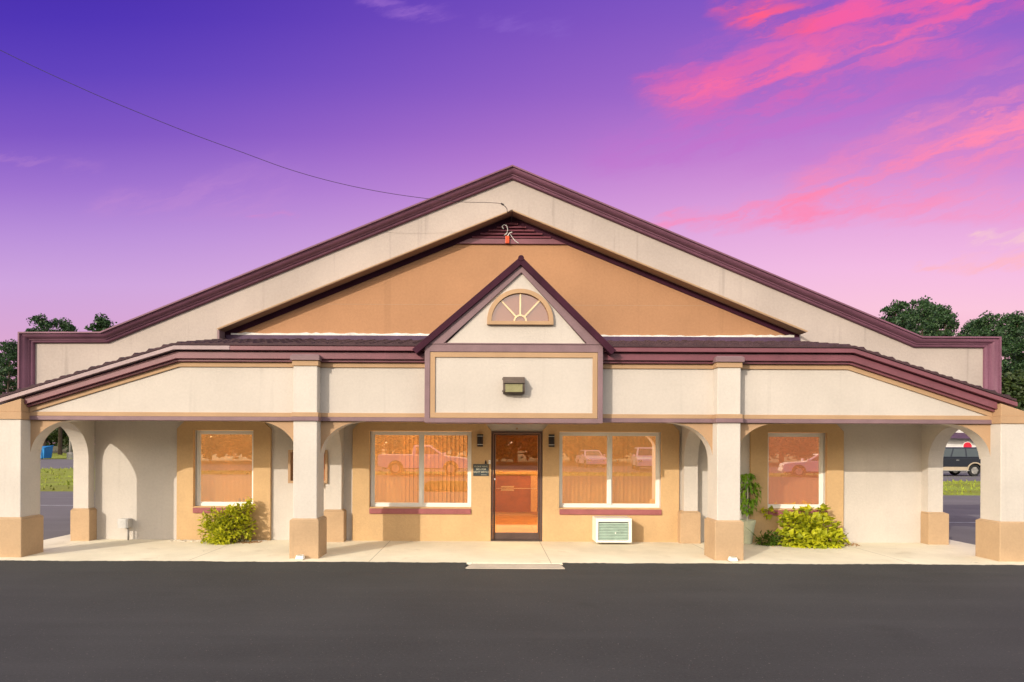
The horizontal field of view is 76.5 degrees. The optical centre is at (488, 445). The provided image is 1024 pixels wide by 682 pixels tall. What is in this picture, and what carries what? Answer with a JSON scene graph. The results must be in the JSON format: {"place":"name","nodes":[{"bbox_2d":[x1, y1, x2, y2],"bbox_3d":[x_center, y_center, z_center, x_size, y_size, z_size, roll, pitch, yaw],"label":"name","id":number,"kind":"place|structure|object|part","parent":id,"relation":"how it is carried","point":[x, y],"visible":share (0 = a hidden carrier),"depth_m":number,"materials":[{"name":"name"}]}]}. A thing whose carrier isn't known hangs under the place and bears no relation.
{"place":"outdoors","nodes":[
{"label":"outdoors","id":0,"kind":"place"},
{"bbox_2d":[40,467,72,490],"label":"grass","id":1,"kind":"structure","parent":0,"point":[56,479],"depth_m":32.98,"materials":[{"name":"green plant"}]},
{"bbox_2d":[40,459,72,468],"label":"road","id":2,"kind":"structure","parent":0,"point":[57,463],"depth_m":61.76,"materials":[{"name":"grey asphalt"}]},
{"bbox_2d":[41,445,53,458],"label":"dumpster","id":3,"kind":"object","parent":2,"relation":"on","point":[46,451],"visible":0.43,"depth_m":77.80,"materials":[{"name":"blue paint"}]},
{"bbox_2d":[43,453,71,458],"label":"grass","id":4,"kind":"structure","parent":0,"point":[57,456],"depth_m":90.38,"materials":[{"name":"green plant"}]},
{"bbox_2d":[67,439,72,458],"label":"lamp post","id":5,"kind":"object","parent":4,"relation":"on","point":[70,454],"visible":0.32,"depth_m":79.80,"materials":[{"name":"concrete"}]},
{"bbox_2d":[53,446,72,452],"bbox_3d":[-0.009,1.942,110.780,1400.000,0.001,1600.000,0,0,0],"label":"ground","id":6,"kind":"structure","parent":0,"point":[56,449],"depth_m":200.33,"materials":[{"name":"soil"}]},
{"bbox_2d":[0,373,13,393],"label":"pine tree","id":7,"kind":"object","parent":6,"relation":"on","point":[4,382],"visible":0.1,"depth_m":97.87,"materials":[{"name":"green plant"}]},
{"bbox_2d":[0,339,17,394],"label":"tree","id":8,"kind":"object","parent":6,"relation":"on","point":[8,347],"visible":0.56,"depth_m":89.54,"materials":[{"name":"green plant"}]},
{"bbox_2d":[6,347,16,391],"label":"pine tree","id":9,"kind":"object","parent":6,"relation":"on","point":[14,375],"visible":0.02,"depth_m":109.79,"materials":[{"name":"green plant"}]},
{"bbox_2d":[14,313,63,445],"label":"tree","id":10,"kind":"object","parent":6,"relation":"on","point":[44,324],"visible":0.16,"depth_m":95.40,"materials":[{"name":"green plant"}]},
{"bbox_2d":[46,436,54,445],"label":"broadleaf tree","id":11,"kind":"object","parent":6,"relation":"on","point":[47,442],"visible":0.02,"depth_m":119.86,"materials":[{"name":"green plant"}]},
{"bbox_2d":[48,428,68,447],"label":"broadleaf tree","id":12,"kind":"object","parent":6,"relation":"on","point":[53,435],"visible":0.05,"depth_m":116.72,"materials":[{"name":"green plant"}]},
{"bbox_2d":[46,442,72,451],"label":"wood","id":13,"kind":"object","parent":6,"relation":"on","point":[67,450],"depth_m":143.51,"materials":[{"name":"green plant"}]},
{"bbox_2d":[52,317,79,454],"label":"tree","id":14,"kind":"object","parent":6,"relation":"on","point":[65,325],"visible":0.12,"depth_m":103.83,"materials":[{"name":"green plant"}]},
{"bbox_2d":[84,313,116,331],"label":"tree","id":15,"kind":"object","parent":6,"relation":"on","point":[102,322],"visible":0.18,"depth_m":97.60,"materials":[{"name":"green plant"}]},
{"bbox_2d":[879,299,919,333],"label":"broadleaf tree","id":16,"kind":"object","parent":6,"relation":"on","point":[890,314],"visible":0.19,"depth_m":91.14,"materials":[{"name":"green plant"}]},
{"bbox_2d":[897,305,924,335],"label":"broadleaf tree","id":17,"kind":"object","parent":6,"relation":"on","point":[910,312],"visible":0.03,"depth_m":110.30,"materials":[{"name":"green plant"}]},
{"bbox_2d":[905,295,940,335],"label":"broadleaf tree","id":18,"kind":"object","parent":6,"relation":"on","point":[925,308],"visible":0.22,"depth_m":95.23,"materials":[{"name":"green plant"}]},
{"bbox_2d":[916,304,948,335],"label":"broadleaf tree","id":19,"kind":"object","parent":6,"relation":"on","point":[933,319],"visible":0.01,"depth_m":109.19,"materials":[{"name":"green plant"}]},
{"bbox_2d":[921,305,967,335],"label":"broadleaf tree","id":20,"kind":"object","parent":6,"relation":"on","point":[946,316],"visible":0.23,"depth_m":89.74,"materials":[{"name":"green plant"}]},
{"bbox_2d":[946,430,975,446],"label":"white store","id":21,"kind":"structure","parent":6,"relation":"on","point":[958,438],"depth_m":55.97,"materials":[{"name":"white paint"}]},
{"bbox_2d":[955,319,970,335],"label":"broadleaf tree","id":22,"kind":"object","parent":6,"relation":"on","point":[962,332],"visible":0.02,"depth_m":104.21,"materials":[{"name":"green plant"}]},
{"bbox_2d":[963,319,980,335],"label":"broadleaf tree","id":23,"kind":"object","parent":6,"relation":"on","point":[969,325],"visible":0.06,"depth_m":100.46,"materials":[{"name":"green plant"}]},
{"bbox_2d":[968,310,1021,372],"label":"broadleaf tree","id":24,"kind":"object","parent":6,"relation":"on","point":[984,326],"visible":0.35,"depth_m":87.23,"materials":[{"name":"green plant"}]},
{"bbox_2d":[992,313,1016,372],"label":"broadleaf tree","id":25,"kind":"object","parent":6,"relation":"on","point":[1006,319],"visible":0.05,"depth_m":107.26,"materials":[{"name":"green plant"}]},
{"bbox_2d":[1001,369,1023,410],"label":"broadleaf tree","id":26,"kind":"object","parent":6,"relation":"on","point":[1012,384],"visible":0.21,"depth_m":68.65,"materials":[{"name":"green plant"}]},
{"bbox_2d":[1002,310,1023,371],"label":"broadleaf tree","id":27,"kind":"object","parent":6,"relation":"on","point":[1017,323],"visible":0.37,"depth_m":92.01,"materials":[{"name":"green plant"}]},
{"bbox_2d":[1007,324,1023,372],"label":"broadleaf tree","id":28,"kind":"object","parent":6,"relation":"on","point":[1018,356],"visible":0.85,"depth_m":87.54,"materials":[{"name":"green plant"}]},
{"bbox_2d":[40,491,979,544],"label":"side lot","id":29,"kind":"structure","parent":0,"point":[961,508],"depth_m":18.32,"materials":[{"name":"grey asphalt"}]},
{"bbox_2d":[0,565,1023,681],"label":"parking lot","id":30,"kind":"structure","parent":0,"point":[515,625],"depth_m":6.88,"materials":[{"name":"grey asphalt"}]},
{"bbox_2d":[0,560,465,571],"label":"asphalt edge","id":31,"kind":"object","parent":30,"relation":"on","point":[45,565],"visible":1,"depth_m":10.16,"materials":[{"name":"grey asphalt"}]},
{"bbox_2d":[465,563,564,568],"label":"kerb ramp","id":32,"kind":"structure","parent":30,"relation":"on","point":[508,566],"depth_m":10.25,"materials":[{"name":"concrete"}]},
{"bbox_2d":[562,563,1023,574],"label":"asphalt edge","id":33,"kind":"object","parent":30,"relation":"on","point":[753,568],"visible":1,"depth_m":10.16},
{"bbox_2d":[0,534,1023,564],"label":"walkway","id":34,"kind":"structure","parent":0,"point":[62,548],"depth_m":11.45,"materials":[{"name":"concrete"}]},
{"bbox_2d":[117,518,131,539],"bbox_3d":[-7.187,1.661,12.787,0.260,0.435,0.157,0,0,0],"label":"utility box","id":35,"kind":"object","parent":34,"relation":"on","point":[124,523],"visible":1,"depth_m":12.71,"materials":[{"name":"white metal"}]},
{"bbox_2d":[168,539,266,541],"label":"pebbles","id":36,"kind":"object","parent":34,"relation":"on","point":[205,541],"visible":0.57,"depth_m":12.69,"materials":[{"name":"beige gravel"}]},
{"bbox_2d":[197,496,257,544],"bbox_3d":[-5.045,1.468,12.446,1.207,0.971,0.779,0,0,0],"label":"shrub","id":37,"kind":"object","parent":34,"relation":"on","point":[220,525],"visible":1,"depth_m":12.47,"materials":[{"name":"green plant"}]},
{"bbox_2d":[230,540,262,543],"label":"leaf litter","id":38,"kind":"object","parent":34,"relation":"on","point":[247,542],"visible":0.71,"depth_m":12.51,"materials":[{"name":"brown plant"}]},
{"bbox_2d":[295,555,304,559],"bbox_3d":[-3.098,1.845,10.681,0.144,0.084,0.096,0,0,0],"label":"ground light","id":39,"kind":"object","parent":34,"relation":"on","point":[300,557],"visible":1,"depth_m":10.64,"materials":[{"name":"white plastic"}]},
{"bbox_2d":[0,165,1023,561],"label":"motel office","id":40,"kind":"structure","parent":34,"relation":"on","point":[676,385],"depth_m":12.81,"materials":[{"name":"beige paint"}]},
{"bbox_2d":[193,430,252,512],"bbox_3d":[-5.240,0.514,12.977,1.192,1.653,0.405,0,0,0],"label":"window","id":41,"kind":"structure","parent":40,"relation":"in","point":[224,457],"depth_m":13.17,"materials":[{"name":"white glass"}]},
{"bbox_2d":[0,50,512,222],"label":"service cable","id":42,"kind":"object","parent":40,"relation":"attached to","point":[256,157],"visible":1,"depth_m":11.43,"materials":[{"name":"black metal"}]},
{"bbox_2d":[288,450,327,482],"bbox_3d":[-3.512,0.420,12.745,0.770,0.650,0.241,0,0,0],"label":"wall box","id":43,"kind":"object","parent":40,"relation":"attached to","point":[290,466],"visible":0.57,"depth_m":12.63,"materials":[{"name":"beige paint"}]},
{"bbox_2d":[369,431,470,513],"bbox_3d":[-1.345,0.531,12.987,2.021,1.653,0.423,0,0,0],"label":"window","id":44,"kind":"structure","parent":40,"relation":"in","point":[389,468],"depth_m":13.17,"materials":[{"name":"white glass"}]},
{"bbox_2d":[477,434,482,446],"bbox_3d":[-0.158,-0.093,12.771,0.124,0.245,0.074,0,0,0],"label":"wall sconce","id":45,"kind":"object","parent":40,"relation":"attached to","point":[479,440],"depth_m":12.75,"materials":[{"name":"black metal"}]},
{"bbox_2d":[473,464,488,475],"bbox_3d":[-0.139,0.492,12.800,0.318,0.235,0.015,0,0,0],"label":"sign","id":46,"kind":"object","parent":40,"relation":"attached to","point":[480,469],"visible":1,"depth_m":12.80,"materials":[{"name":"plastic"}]},
{"bbox_2d":[502,224,517,243],"bbox_3d":[0.433,-4.158,12.797,0.340,0.360,0.062,0,0,-13],"label":"conduit hook","id":47,"kind":"object","parent":40,"relation":"attached to","point":[507,239],"visible":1,"depth_m":12.78,"materials":[{"name":"grey metal"}]},
{"bbox_2d":[502,377,524,393],"bbox_3d":[0.419,-0.990,10.685,0.370,0.284,0.189,0,0,0],"label":"wall light","id":48,"kind":"object","parent":40,"relation":"attached to","point":[513,385],"visible":1,"depth_m":10.62,"materials":[{"name":"brown metal"}]},
{"bbox_2d":[491,431,542,540],"bbox_3d":[0.566,0.814,12.905,1.014,2.177,0.190,0,0,0],"label":"door","id":49,"kind":"structure","parent":40,"relation":"in","point":[495,536],"depth_m":12.90,"materials":[{"name":"brown glass"}]},
{"bbox_2d":[487,289,553,324],"bbox_3d":[0.533,-2.289,10.757,1.100,0.594,0.085,0,0,0],"label":"fan window","id":50,"kind":"structure","parent":40,"relation":"in","point":[515,291],"depth_m":10.71,"materials":[{"name":"beige paint"}]},
{"bbox_2d":[548,434,554,446],"bbox_3d":[1.253,-0.087,12.771,0.124,0.245,0.074,0,0,0],"label":"wall sconce","id":51,"kind":"object","parent":40,"relation":"attached to","point":[551,440],"depth_m":12.75,"materials":[{"name":"black metal"}]},
{"bbox_2d":[559,432,661,514],"bbox_3d":[2.411,0.547,12.981,2.029,1.653,0.411,0,0,0],"label":"window","id":52,"kind":"structure","parent":40,"relation":"in","point":[599,489],"depth_m":13.17,"materials":[{"name":"white glass"}]},
{"bbox_2d":[592,516,631,542],"bbox_3d":[2.403,1.633,12.605,0.688,0.465,0.450,0,0,0],"label":"air conditioner","id":53,"kind":"object","parent":40,"relation":"attached to","point":[611,529],"visible":1,"depth_m":12.40,"materials":[{"name":"white plastic"}]},
{"bbox_2d":[768,433,827,515],"bbox_3d":[6.113,0.553,12.967,1.170,1.673,0.383,0,0,0],"label":"window","id":54,"kind":"structure","parent":40,"relation":"in","point":[792,457],"depth_m":13.15,"materials":[{"name":"glass"}]},
{"bbox_2d":[728,556,737,561],"bbox_3d":[4.032,1.876,10.681,0.144,0.084,0.096,0,0,0],"label":"ground light","id":55,"kind":"object","parent":34,"relation":"on","point":[732,559],"visible":1,"depth_m":10.65,"materials":[{"name":"white plastic"}]},
{"bbox_2d":[740,473,762,543],"bbox_3d":[5.072,1.233,12.685,0.619,1.378,0.372,0,0,0],"label":"potted plant","id":56,"kind":"object","parent":34,"relation":"on","point":[749,524],"visible":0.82,"depth_m":12.60,"materials":[{"name":"green plant"}]},
{"bbox_2d":[747,528,782,545],"bbox_3d":[5.353,1.791,12.461,0.805,0.424,0.418,0,0,0],"label":"plant","id":57,"kind":"object","parent":34,"relation":"on","point":[772,541],"visible":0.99,"depth_m":12.45,"materials":[{"name":"green plant"}]},
{"bbox_2d":[760,503,850,548],"bbox_3d":[6.141,1.585,12.404,1.654,0.894,0.953,0,0,0],"label":"shrub","id":58,"kind":"object","parent":34,"relation":"on","point":[812,532],"visible":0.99,"depth_m":12.35,"materials":[{"name":"green plant"}]},
{"bbox_2d":[0,0,1023,442],"label":"sky","id":59,"kind":"structure","parent":0,"point":[863,155],"materials":[{"name":"purple"}]},
{"bbox_2d":[467,469,577,515],"bbox_3d":[1.194,1.292,17.730,3.700,1.214,0.820,0,0,0],"label":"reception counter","id":60,"kind":"object","parent":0,"point":[519,502],"visible":0.34,"depth_m":17.38,"materials":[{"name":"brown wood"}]},
{"bbox_2d":[757,542,858,546],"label":"leaf litter","id":61,"kind":"object","parent":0,"point":[844,545],"visible":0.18,"depth_m":12.46,"materials":[{"name":"brown plant"}]},
{"bbox_2d":[943,479,979,494],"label":"grass","id":62,"kind":"structure","parent":0,"point":[960,487],"depth_m":29.22,"materials":[{"name":"green plant"}]},
{"bbox_2d":[943,471,980,480],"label":"side road","id":63,"kind":"structure","parent":0,"point":[964,475],"depth_m":41.45,"materials":[{"name":"grey asphalt"}]},
{"bbox_2d":[943,447,980,475],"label":"suv","id":64,"kind":"object","parent":63,"relation":"on","point":[957,460],"visible":0.48,"depth_m":43.02,"materials":[{"name":"black paint"}]},
{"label":"side window","id":65,"kind":"part","parent":64,"relation":"part of","materials":[{"name":"grey glass"}]},
{"bbox_2d":[963,442,971,471],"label":"round sign","id":66,"kind":"object","parent":63,"relation":"on","point":[967,444],"visible":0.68,"depth_m":50.97,"materials":[{"name":"red plastic"}]}
]}

